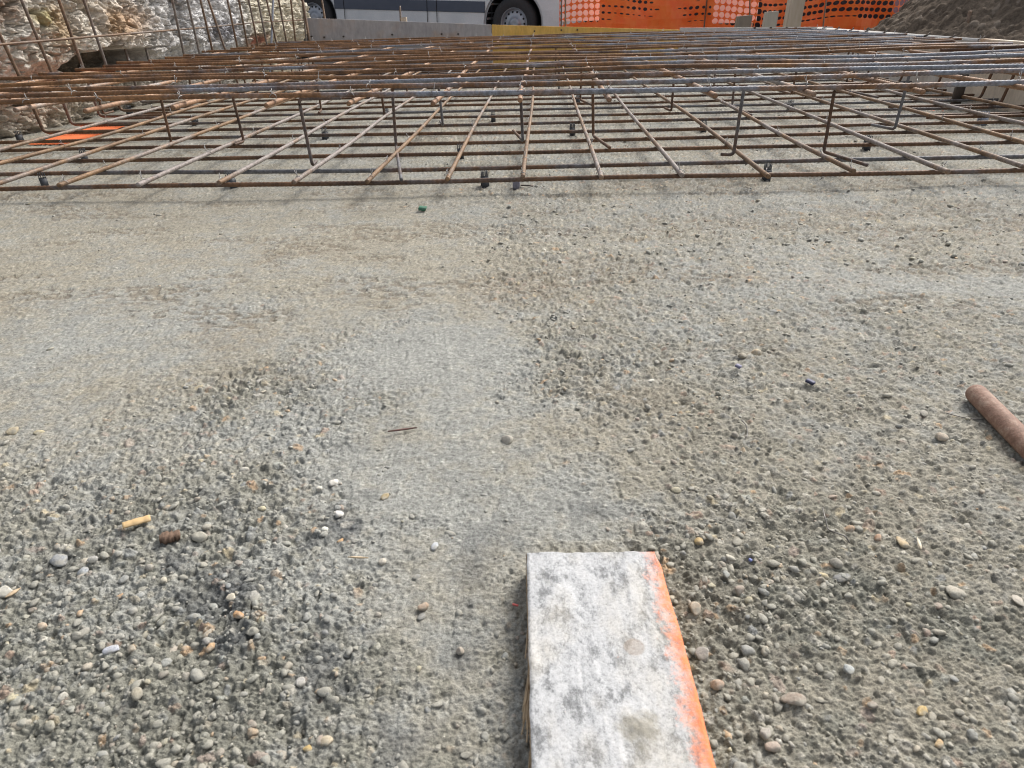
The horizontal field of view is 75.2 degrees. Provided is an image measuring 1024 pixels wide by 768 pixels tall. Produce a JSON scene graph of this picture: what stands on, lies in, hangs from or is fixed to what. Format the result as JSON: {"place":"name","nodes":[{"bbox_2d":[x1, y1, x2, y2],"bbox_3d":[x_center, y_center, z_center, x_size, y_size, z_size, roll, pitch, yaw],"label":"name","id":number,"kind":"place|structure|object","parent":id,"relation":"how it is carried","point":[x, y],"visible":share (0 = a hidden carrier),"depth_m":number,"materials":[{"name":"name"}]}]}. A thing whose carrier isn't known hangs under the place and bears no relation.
{"place":"outdoors","nodes":[
{"label":"outdoors","id":0,"kind":"place"},
{"bbox_2d":[296,53,311,70],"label":"ground","id":1,"kind":"structure","parent":0,"point":[303,63],"depth_m":9.17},
{"bbox_2d":[0,0,310,137],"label":"rock wall","id":2,"kind":"structure","parent":1,"relation":"on","point":[109,17],"depth_m":3.39,"materials":[{"name":"stone"}]},
{"bbox_2d":[269,0,273,71],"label":"rebar stake","id":3,"kind":"object","parent":1,"relation":"on","point":[272,16],"visible":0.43,"depth_m":4.89,"materials":[{"name":"brown metal"}]},
{"bbox_2d":[301,0,314,63],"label":"rebar stake","id":4,"kind":"object","parent":1,"relation":"on","point":[306,21],"visible":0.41,"depth_m":5.04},
{"bbox_2d":[562,0,599,24],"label":"board panel","id":5,"kind":"object","parent":1,"relation":"on","point":[579,12],"visible":0.37,"depth_m":7.54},
{"bbox_2d":[559,0,904,29],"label":"safety net","id":6,"kind":"object","parent":1,"relation":"on","point":[668,14],"visible":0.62,"depth_m":7.29,"materials":[{"name":"plastic"}]},
{"bbox_2d":[712,0,758,26],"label":"board panel","id":7,"kind":"object","parent":1,"relation":"on","point":[734,9],"visible":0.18,"depth_m":7.53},
{"bbox_2d":[585,0,893,26],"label":"dark hoarding","id":8,"kind":"object","parent":1,"relation":"on","point":[843,2],"depth_m":9.73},
{"bbox_2d":[734,15,752,26],"bbox_3d":[1.849,-2.726,5.426,0.143,0.500,0.050,-2,29,0],"label":"timber post","id":9,"kind":"object","parent":1,"relation":"on","point":[744,21],"visible":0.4,"depth_m":5.30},
{"bbox_2d":[762,11,778,26],"bbox_3d":[2.085,-2.769,5.467,0.119,0.522,0.050,-2,29,0],"label":"timber post","id":10,"kind":"object","parent":1,"relation":"on","point":[770,19],"visible":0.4,"depth_m":5.35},
{"bbox_2d":[783,0,805,26],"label":"timber post","id":11,"kind":"object","parent":1,"relation":"on","point":[794,10],"depth_m":5.36,"materials":[{"name":"wood"}]},
{"bbox_2d":[822,0,826,26],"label":"rebar stake","id":12,"kind":"object","parent":1,"relation":"on","point":[824,13],"visible":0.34,"depth_m":5.59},
{"bbox_2d":[890,0,907,16],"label":"board panel","id":13,"kind":"object","parent":1,"relation":"on","point":[895,9],"depth_m":7.44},
{"bbox_2d":[866,0,1023,40],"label":"earth mound","id":14,"kind":"object","parent":1,"relation":"on","point":[998,19],"visible":0.26,"depth_m":4.47,"materials":[{"name":"soil"}]},
{"bbox_2d":[965,10,971,22],"bbox_3d":[2.952,-2.177,4.400,0.024,0.514,0.355,16,34,28],"label":"rebar stake","id":15,"kind":"object","parent":1,"relation":"on","point":[968,17],"visible":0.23,"depth_m":4.39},
{"bbox_2d":[304,0,584,34],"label":"parked van","id":16,"kind":"object","parent":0,"point":[522,12],"visible":0.56,"depth_m":9.98,"materials":[{"name":"silver metal"}]},
{"bbox_2d":[0,67,1023,767],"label":"concrete floor","id":17,"kind":"structure","parent":0,"point":[206,335],"depth_m":0.80,"materials":[{"name":"concrete"}]},
{"bbox_2d":[0,585,13,597],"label":"pebble","id":18,"kind":"object","parent":17,"relation":"on","point":[5,590],"visible":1,"depth_m":0.58,"materials":[{"name":"stone"}]},
{"bbox_2d":[5,426,18,434],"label":"pebble","id":19,"kind":"object","parent":17,"relation":"on","point":[12,431],"visible":1,"depth_m":0.81,"materials":[{"name":"stone"}]},
{"bbox_2d":[5,587,20,597],"bbox_3d":[-0.432,0.180,0.575,0.004,0.001,0.013,20,31,21],"label":"pale splinter","id":20,"kind":"object","parent":17,"relation":"on","point":[11,593],"visible":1,"depth_m":0.57,"materials":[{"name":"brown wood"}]},
{"bbox_2d":[14,131,23,139],"bbox_3d":[-2.040,-1.024,2.748,0.020,0.046,0.034,-13,32,-20],"label":"bar spacer","id":21,"kind":"object","parent":17,"relation":"on","point":[19,136],"visible":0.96,"depth_m":2.74,"materials":[{"name":"plastic"}]},
{"bbox_2d":[37,622,47,630],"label":"pebble","id":22,"kind":"object","parent":17,"relation":"on","point":[41,626],"visible":1,"depth_m":0.54,"materials":[{"name":"stone"}]},
{"bbox_2d":[37,172,48,185],"bbox_3d":[-1.394,-0.606,1.976,0.020,0.046,0.034,-20,34,-29],"label":"bar spacer","id":23,"kind":"object","parent":17,"relation":"on","point":[43,181],"visible":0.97,"depth_m":1.97,"materials":[{"name":"plastic"}]},
{"bbox_2d":[49,554,67,566],"bbox_3d":[-0.416,0.162,0.612,0.019,0.008,0.014,20,36,33],"label":"pebble","id":24,"kind":"object","parent":17,"relation":"on","point":[58,560],"visible":1,"depth_m":0.61,"materials":[{"name":"stone"}]},
{"bbox_2d":[31,126,124,144],"bbox_3d":[-1.875,-1.087,2.891,0.226,0.009,0.575,-5,30,-6],"label":"paint mark","id":25,"kind":"object","parent":17,"relation":"on","point":[74,136],"visible":0.44,"depth_m":2.84,"materials":[{"name":"paint"}]},
{"bbox_2d":[77,566,88,575],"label":"pebble","id":26,"kind":"object","parent":17,"relation":"on","point":[83,570],"visible":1,"depth_m":0.60,"materials":[{"name":"stone"}]},
{"bbox_2d":[87,556,97,563],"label":"pebble","id":27,"kind":"object","parent":17,"relation":"on","point":[92,559],"visible":1,"depth_m":0.60,"materials":[{"name":"stone"}]},
{"bbox_2d":[92,71,115,114],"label":"rebar chair","id":28,"kind":"object","parent":17,"relation":"on","point":[108,112],"visible":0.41,"depth_m":3.11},
{"bbox_2d":[102,644,118,654],"bbox_3d":[-0.313,0.208,0.520,0.012,0.004,0.008,-2,29,0],"label":"pebble","id":29,"kind":"object","parent":17,"relation":"on","point":[110,649],"visible":1,"depth_m":0.52,"materials":[{"name":"stone"}]},
{"bbox_2d":[122,515,150,528],"bbox_3d":[-0.365,0.134,0.647,0.024,0.002,0.009,-14,38,-27],"label":"wood sliver","id":30,"kind":"object","parent":17,"relation":"on","point":[135,521],"visible":1,"depth_m":0.65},
{"bbox_2d":[0,0,336,133],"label":"wall rebar mesh","id":31,"kind":"object","parent":17,"relation":"on","point":[71,37],"depth_m":3.25,"materials":[{"name":"metal"}]},
{"bbox_2d":[159,529,180,544],"bbox_3d":[-0.324,0.145,0.628,0.017,0.007,0.012,-10,37,-20],"label":"bark chip","id":32,"kind":"object","parent":17,"relation":"on","point":[166,537],"visible":1,"depth_m":0.63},
{"bbox_2d":[191,531,206,542],"bbox_3d":[-0.297,0.145,0.631,0.015,0.008,0.012,-2,29,0],"label":"pebble","id":33,"kind":"object","parent":17,"relation":"on","point":[200,536],"visible":1,"depth_m":0.63,"materials":[{"name":"stone"}]},
{"bbox_2d":[205,642,214,652],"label":"pebble","id":34,"kind":"object","parent":17,"relation":"on","point":[210,647],"visible":1,"depth_m":0.52,"materials":[{"name":"stone"}]},
{"bbox_2d":[224,171,237,188],"bbox_3d":[-0.815,-0.591,1.923,0.020,0.046,0.034,-24,36,-34],"label":"bar spacer","id":35,"kind":"object","parent":17,"relation":"on","point":[232,179],"visible":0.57,"depth_m":1.92,"materials":[{"name":"plastic"}]},
{"bbox_2d":[226,593,235,600],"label":"pebble","id":36,"kind":"object","parent":17,"relation":"on","point":[231,597],"visible":1,"depth_m":0.56,"materials":[{"name":"stone"}]},
{"bbox_2d":[233,611,243,618],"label":"pebble","id":37,"kind":"object","parent":17,"relation":"on","point":[238,614],"visible":1,"depth_m":0.54,"materials":[{"name":"stone"}]},
{"bbox_2d":[248,590,260,602],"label":"pebble","id":38,"kind":"object","parent":17,"relation":"on","point":[254,595],"visible":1,"depth_m":0.56,"materials":[{"name":"stone"}]},
{"bbox_2d":[295,677,305,687],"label":"pebble","id":39,"kind":"object","parent":17,"relation":"on","point":[300,682],"visible":1,"depth_m":0.49,"materials":[{"name":"stone"}]},
{"bbox_2d":[303,745,311,751],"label":"pebble","id":40,"kind":"object","parent":17,"relation":"on","point":[307,748],"visible":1,"depth_m":0.45,"materials":[{"name":"stone"}]},
{"bbox_2d":[321,128,328,139],"bbox_3d":[-0.738,-0.988,2.618,0.019,0.044,0.032,-2,29,0],"label":"bar spacer","id":41,"kind":"object","parent":17,"relation":"on","point":[324,132],"visible":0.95,"depth_m":2.61,"materials":[{"name":"plastic"}]},
{"bbox_2d":[320,735,332,746],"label":"pebble","id":42,"kind":"object","parent":17,"relation":"on","point":[326,740],"visible":1,"depth_m":0.45,"materials":[{"name":"stone"}]},
{"bbox_2d":[328,479,338,486],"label":"pebble","id":43,"kind":"object","parent":17,"relation":"on","point":[333,482],"visible":1,"depth_m":0.70,"materials":[{"name":"stone"}]},
{"bbox_2d":[335,510,343,517],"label":"pebble","id":44,"kind":"object","parent":17,"relation":"on","point":[339,513],"visible":1,"depth_m":0.66,"materials":[{"name":"stone"}]},
{"bbox_2d":[378,558,385,565],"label":"pebble","id":45,"kind":"object","parent":17,"relation":"on","point":[382,562],"visible":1,"depth_m":0.60,"materials":[{"name":"stone"}]},
{"bbox_2d":[380,493,388,499],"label":"pebble","id":46,"kind":"object","parent":17,"relation":"on","point":[384,496],"visible":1,"depth_m":0.68,"materials":[{"name":"stone"}]},
{"bbox_2d":[307,18,492,75],"bbox_3d":[-0.861,-2.612,5.149,1.414,0.427,0.045,0,30,2],"label":"form board","id":47,"kind":"object","parent":17,"relation":"on","point":[321,29],"visible":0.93,"depth_m":5.09,"materials":[{"name":"wood"}]},
{"bbox_2d":[388,427,416,431],"bbox_3d":[-0.129,0.053,0.782,0.034,0.002,0.002,-7,37,-14],"label":"red twig","id":48,"kind":"object","parent":17,"relation":"on","point":[402,429],"visible":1,"depth_m":0.78,"materials":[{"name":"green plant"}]},
{"bbox_2d":[418,602,428,611],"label":"pebble","id":49,"kind":"object","parent":17,"relation":"on","point":[424,606],"visible":1,"depth_m":0.55,"materials":[{"name":"stone"}]},
{"bbox_2d":[431,542,437,550],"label":"pebble","id":50,"kind":"object","parent":17,"relation":"on","point":[434,545],"visible":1,"depth_m":0.61,"materials":[{"name":"stone"}]},
{"bbox_2d":[456,647,463,654],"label":"pebble","id":51,"kind":"object","parent":17,"relation":"on","point":[459,650],"visible":1,"depth_m":0.51,"materials":[{"name":"stone"}]},
{"bbox_2d":[481,170,488,187],"bbox_3d":[-0.076,-0.572,1.854,0.020,0.046,0.034,-6,30,-7],"label":"bar spacer","id":52,"kind":"object","parent":17,"relation":"on","point":[484,185],"visible":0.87,"depth_m":1.85,"materials":[{"name":"plastic"}]},
{"bbox_2d":[501,435,512,444],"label":"pebble","id":53,"kind":"object","parent":17,"relation":"on","point":[507,439],"visible":1,"depth_m":0.76,"materials":[{"name":"stone"}]},
{"bbox_2d":[0,29,1023,191],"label":"rebar mat","id":54,"kind":"object","parent":17,"relation":"on","point":[990,103],"visible":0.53,"depth_m":2.36,"materials":[{"name":"metal"}]},
{"bbox_2d":[160,100,171,141],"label":"rebar chair","id":55,"kind":"object","parent":54,"relation":"on","point":[166,121],"visible":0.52,"depth_m":2.30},
{"bbox_2d":[232,93,244,145],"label":"rebar chair","id":56,"kind":"object","parent":54,"relation":"on","point":[239,124],"visible":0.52,"depth_m":2.30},
{"bbox_2d":[315,75,321,113],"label":"rebar chair","id":57,"kind":"object","parent":54,"relation":"on","point":[320,110],"visible":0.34,"depth_m":3.02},
{"bbox_2d":[298,97,340,165],"bbox_3d":[-0.536,-0.732,1.921,0.125,0.190,0.062,0,30,3],"label":"rebar chair","id":58,"kind":"object","parent":54,"relation":"on","point":[312,163],"visible":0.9,"depth_m":1.88,"materials":[{"name":"metal"}]},
{"bbox_2d":[377,68,396,114],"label":"rebar chair","id":59,"kind":"object","parent":54,"relation":"on","point":[382,101],"visible":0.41,"depth_m":2.79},
{"bbox_2d":[391,88,408,181],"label":"rebar chair","id":60,"kind":"object","parent":54,"relation":"on","point":[395,140],"visible":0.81,"depth_m":2.10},
{"bbox_2d":[437,72,469,125],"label":"rebar chair","id":61,"kind":"object","parent":54,"relation":"on","point":[441,121],"visible":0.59,"depth_m":2.51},
{"bbox_2d":[0,25,1023,113],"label":"rebar mat","id":62,"kind":"object","parent":54,"relation":"on","point":[829,45],"visible":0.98,"depth_m":2.33,"materials":[{"name":"metal"}]},
{"bbox_2d":[512,79,557,141],"bbox_3d":[0.034,-0.928,2.239,0.106,0.190,0.271,-19,34,-28],"label":"rebar chair","id":63,"kind":"object","parent":54,"relation":"on","point":[521,137],"visible":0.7,"depth_m":2.18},
{"bbox_2d":[580,66,591,105],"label":"rebar chair","id":64,"kind":"object","parent":54,"relation":"on","point":[586,102],"visible":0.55,"depth_m":3.08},
{"bbox_2d":[591,77,629,148],"bbox_3d":[0.326,-0.872,2.125,0.124,0.190,0.236,-2,29,0],"label":"rebar chair","id":65,"kind":"object","parent":54,"relation":"on","point":[593,127],"visible":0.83,"depth_m":2.20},
{"bbox_2d":[664,68,675,111],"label":"rebar chair","id":66,"kind":"object","parent":54,"relation":"on","point":[672,98],"visible":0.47,"depth_m":2.73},
{"bbox_2d":[731,58,766,115],"bbox_3d":[0.990,-1.200,2.672,0.132,0.190,0.296,-2,29,0],"label":"rebar chair","id":67,"kind":"object","parent":54,"relation":"on","point":[732,101],"visible":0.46,"depth_m":2.75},
{"bbox_2d":[720,85,778,155],"bbox_3d":[0.684,-0.743,1.881,0.160,0.190,0.019,2,30,6],"label":"rebar chair","id":68,"kind":"object","parent":54,"relation":"on","point":[732,153],"visible":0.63,"depth_m":1.88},
{"bbox_2d":[779,50,822,94],"bbox_3d":[1.336,-1.482,3.154,0.112,0.190,0.251,-19,34,-28],"label":"rebar chair","id":69,"kind":"object","parent":54,"relation":"on","point":[789,93],"visible":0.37,"depth_m":3.13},
{"bbox_2d":[822,82,874,166],"bbox_3d":[0.960,-0.709,1.807,0.125,0.190,0.201,-2,29,0],"label":"rebar chair","id":70,"kind":"object","parent":54,"relation":"on","point":[827,133],"visible":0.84,"depth_m":1.86,"materials":[{"name":"metal"}]},
{"bbox_2d":[845,52,878,97],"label":"rebar chair","id":71,"kind":"object","parent":54,"relation":"on","point":[865,94],"visible":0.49,"depth_m":3.09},
{"bbox_2d":[871,69,949,129],"bbox_3d":[1.312,-0.946,2.207,0.192,0.190,0.076,18,35,31],"label":"rebar chair","id":72,"kind":"object","parent":54,"relation":"on","point":[898,114],"visible":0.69,"depth_m":2.21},
{"bbox_2d":[0,100,1023,767],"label":"gravel","id":73,"kind":"structure","parent":17,"relation":"on","point":[16,700],"depth_m":0.54,"materials":[{"name":"gravel"}]},
{"bbox_2d":[513,182,519,189],"bbox_3d":[0.013,-0.547,1.831,0.021,0.024,0.024,-2,29,0],"label":"mortar block","id":74,"kind":"object","parent":17,"relation":"on","point":[516,185],"depth_m":1.82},
{"bbox_2d":[569,123,574,135],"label":"bar spacer","id":75,"kind":"object","parent":17,"relation":"on","point":[572,128],"visible":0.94,"depth_m":2.55,"materials":[{"name":"plastic"}]},
{"bbox_2d":[492,25,679,71],"bbox_3d":[0.560,-2.583,5.107,1.420,0.347,0.045,0,30,2],"label":"form board","id":76,"kind":"object","parent":17,"relation":"on","point":[502,30],"visible":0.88,"depth_m":5.06,"materials":[{"name":"wood"}]},
{"bbox_2d":[521,551,715,767],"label":"timber plank","id":77,"kind":"object","parent":17,"relation":"on","point":[610,683],"visible":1,"depth_m":0.47,"materials":[{"name":"white wood"}]},
{"bbox_2d":[690,602,700,615],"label":"pebble","id":78,"kind":"object","parent":17,"relation":"on","point":[695,607],"visible":1,"depth_m":0.54,"materials":[{"name":"stone"}]},
{"bbox_2d":[694,537,703,545],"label":"pebble","id":79,"kind":"object","parent":17,"relation":"on","point":[698,541],"visible":1,"depth_m":0.61,"materials":[{"name":"stone"}]},
{"bbox_2d":[695,647,708,661],"bbox_3d":[0.144,0.205,0.505,0.010,0.009,0.012,-2,29,0],"label":"pebble","id":80,"kind":"object","parent":17,"relation":"on","point":[701,653],"visible":1,"depth_m":0.50,"materials":[{"name":"stone"}]},
{"bbox_2d":[710,679,723,690],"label":"pebble","id":81,"kind":"object","parent":17,"relation":"on","point":[717,684],"visible":1,"depth_m":0.48,"materials":[{"name":"stone"}]},
{"bbox_2d":[725,554,735,560],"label":"pebble","id":82,"kind":"object","parent":17,"relation":"on","point":[729,557],"visible":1,"depth_m":0.59,"materials":[{"name":"stone"}]},
{"bbox_2d":[738,353,746,358],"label":"pebble","id":83,"kind":"object","parent":17,"relation":"on","point":[742,355],"visible":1,"depth_m":0.92,"materials":[{"name":"stone"}]},
{"bbox_2d":[741,645,755,656],"bbox_3d":[0.181,0.205,0.510,0.011,0.008,0.010,-2,29,0],"label":"pebble","id":84,"kind":"object","parent":17,"relation":"on","point":[747,650],"visible":1,"depth_m":0.51,"materials":[{"name":"stone"}]},
{"bbox_2d":[677,27,832,60],"bbox_3d":[1.841,-2.564,5.064,1.136,0.294,0.045,0,30,2],"label":"form board","id":85,"kind":"object","parent":17,"relation":"on","point":[700,29],"visible":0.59,"depth_m":5.05,"materials":[{"name":"wood"}]},
{"bbox_2d":[751,349,760,355],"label":"pebble","id":86,"kind":"object","parent":17,"relation":"on","point":[756,352],"visible":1,"depth_m":0.94,"materials":[{"name":"stone"}]},
{"bbox_2d":[759,728,770,739],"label":"pebble","id":87,"kind":"object","parent":17,"relation":"on","point":[765,733],"visible":1,"depth_m":0.45,"materials":[{"name":"stone"}]},
{"bbox_2d":[762,163,771,180],"bbox_3d":[0.712,-0.592,1.853,0.020,0.046,0.034,6,30,13],"label":"bar spacer","id":88,"kind":"object","parent":17,"relation":"on","point":[769,168],"visible":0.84,"depth_m":1.85,"materials":[{"name":"plastic"}]},
{"bbox_2d":[765,741,780,751],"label":"pebble","id":89,"kind":"object","parent":17,"relation":"on","point":[774,746],"visible":1,"depth_m":0.44,"materials":[{"name":"stone"}]},
{"bbox_2d":[780,692,806,705],"bbox_3d":[0.199,0.223,0.471,0.018,0.006,0.012,9,31,19],"label":"pebble","id":90,"kind":"object","parent":17,"relation":"on","point":[795,698],"visible":1,"depth_m":0.47,"materials":[{"name":"stone"}]},
{"bbox_2d":[805,378,815,384],"bbox_3d":[0.385,-0.003,0.858,0.007,0.003,0.011,-28,41,-26],"label":"blue scrap","id":91,"kind":"object","parent":17,"relation":"on","point":[810,381],"visible":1,"depth_m":0.86,"materials":[{"name":"plastic"}]},
{"bbox_2d":[819,572,828,579],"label":"pebble","id":92,"kind":"object","parent":17,"relation":"on","point":[825,576],"visible":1,"depth_m":0.57,"materials":[{"name":"stone"}]},
{"bbox_2d":[822,507,849,542],"bbox_3d":[0.301,0.132,0.626,0.010,0.007,0.049,-4,30,-5],"label":"wire offcut","id":93,"kind":"object","parent":17,"relation":"on","point":[831,530],"visible":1,"depth_m":0.62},
{"bbox_2d":[829,558,842,568],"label":"pebble","id":94,"kind":"object","parent":17,"relation":"on","point":[837,563],"visible":1,"depth_m":0.58,"materials":[{"name":"stone"}]},
{"bbox_2d":[833,573,850,582],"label":"pebble","id":95,"kind":"object","parent":17,"relation":"on","point":[839,578],"visible":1,"depth_m":0.57,"materials":[{"name":"stone"}]},
{"bbox_2d":[843,664,854,674],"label":"pebble","id":96,"kind":"object","parent":17,"relation":"on","point":[848,669],"visible":1,"depth_m":0.49,"materials":[{"name":"stone"}]},
{"bbox_2d":[844,525,854,532],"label":"pebble","id":97,"kind":"object","parent":17,"relation":"on","point":[849,528],"visible":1,"depth_m":0.62,"materials":[{"name":"stone"}]},
{"bbox_2d":[862,135,872,150],"bbox_3d":[1.166,-0.792,2.179,0.020,0.046,0.034,7,31,15],"label":"bar spacer","id":98,"kind":"object","parent":17,"relation":"on","point":[867,148],"visible":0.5,"depth_m":2.17,"materials":[{"name":"plastic"}]},
{"bbox_2d":[874,534,881,540],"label":"pebble","id":99,"kind":"object","parent":17,"relation":"on","point":[877,537],"visible":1,"depth_m":0.61,"materials":[{"name":"stone"}]},
{"bbox_2d":[811,26,985,97],"bbox_3d":[2.218,-2.007,4.062,0.036,0.294,2.251,1,30,4],"label":"side form board","id":100,"kind":"object","parent":17,"relation":"on","point":[923,79],"visible":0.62,"depth_m":3.55,"materials":[{"name":"wood"}]},
{"bbox_2d":[896,536,909,548],"bbox_3d":[0.354,0.143,0.604,0.008,0.004,0.015,-2,29,0],"label":"pebble","id":101,"kind":"object","parent":17,"relation":"on","point":[903,543],"visible":1,"depth_m":0.60,"materials":[{"name":"stone"}]},
{"bbox_2d":[916,705,927,715],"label":"pebble","id":102,"kind":"object","parent":17,"relation":"on","point":[922,710],"visible":1,"depth_m":0.46,"materials":[{"name":"stone"}]},
{"bbox_2d":[935,739,943,748],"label":"pebble","id":103,"kind":"object","parent":17,"relation":"on","point":[939,743],"visible":1,"depth_m":0.44,"materials":[{"name":"stone"}]},
{"bbox_2d":[935,432,948,440],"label":"pebble","id":104,"kind":"object","parent":17,"relation":"on","point":[939,436],"visible":1,"depth_m":0.74,"materials":[{"name":"stone"}]},
{"bbox_2d":[945,585,966,597],"bbox_3d":[0.369,0.173,0.552,0.016,0.005,0.012,24,38,37],"label":"pebble","id":105,"kind":"object","parent":17,"relation":"on","point":[948,588],"visible":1,"depth_m":0.55,"materials":[{"name":"stone"}]},
{"bbox_2d":[950,64,971,103],"bbox_3d":[1.953,-1.323,2.880,0.035,0.250,0.022,0,30,2],"label":"wooden strut","id":106,"kind":"object","parent":17,"relation":"on","point":[958,92],"depth_m":2.90,"materials":[{"name":"brown wood"}]},
{"bbox_2d":[977,111,989,125],"bbox_3d":[1.805,-1.020,2.545,0.022,0.051,0.037,-2,29,0],"label":"bar spacer","id":107,"kind":"object","parent":17,"relation":"on","point":[981,119],"visible":0.46,"depth_m":2.54,"materials":[{"name":"plastic"}]},
{"bbox_2d":[964,39,1023,111],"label":"side form board","id":108,"kind":"object","parent":17,"relation":"on","point":[1014,97],"visible":0.36,"depth_m":2.89,"materials":[{"name":"brown wood"}]},
{"bbox_2d":[965,385,1023,458],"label":"steel rod","id":109,"kind":"object","parent":17,"relation":"on","point":[999,416],"visible":1,"depth_m":0.75,"materials":[{"name":"metal"}]},
{"bbox_2d":[1011,595,1023,606],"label":"pebble","id":110,"kind":"object","parent":17,"relation":"on","point":[1017,599],"visible":1,"depth_m":0.54,"materials":[{"name":"stone"}]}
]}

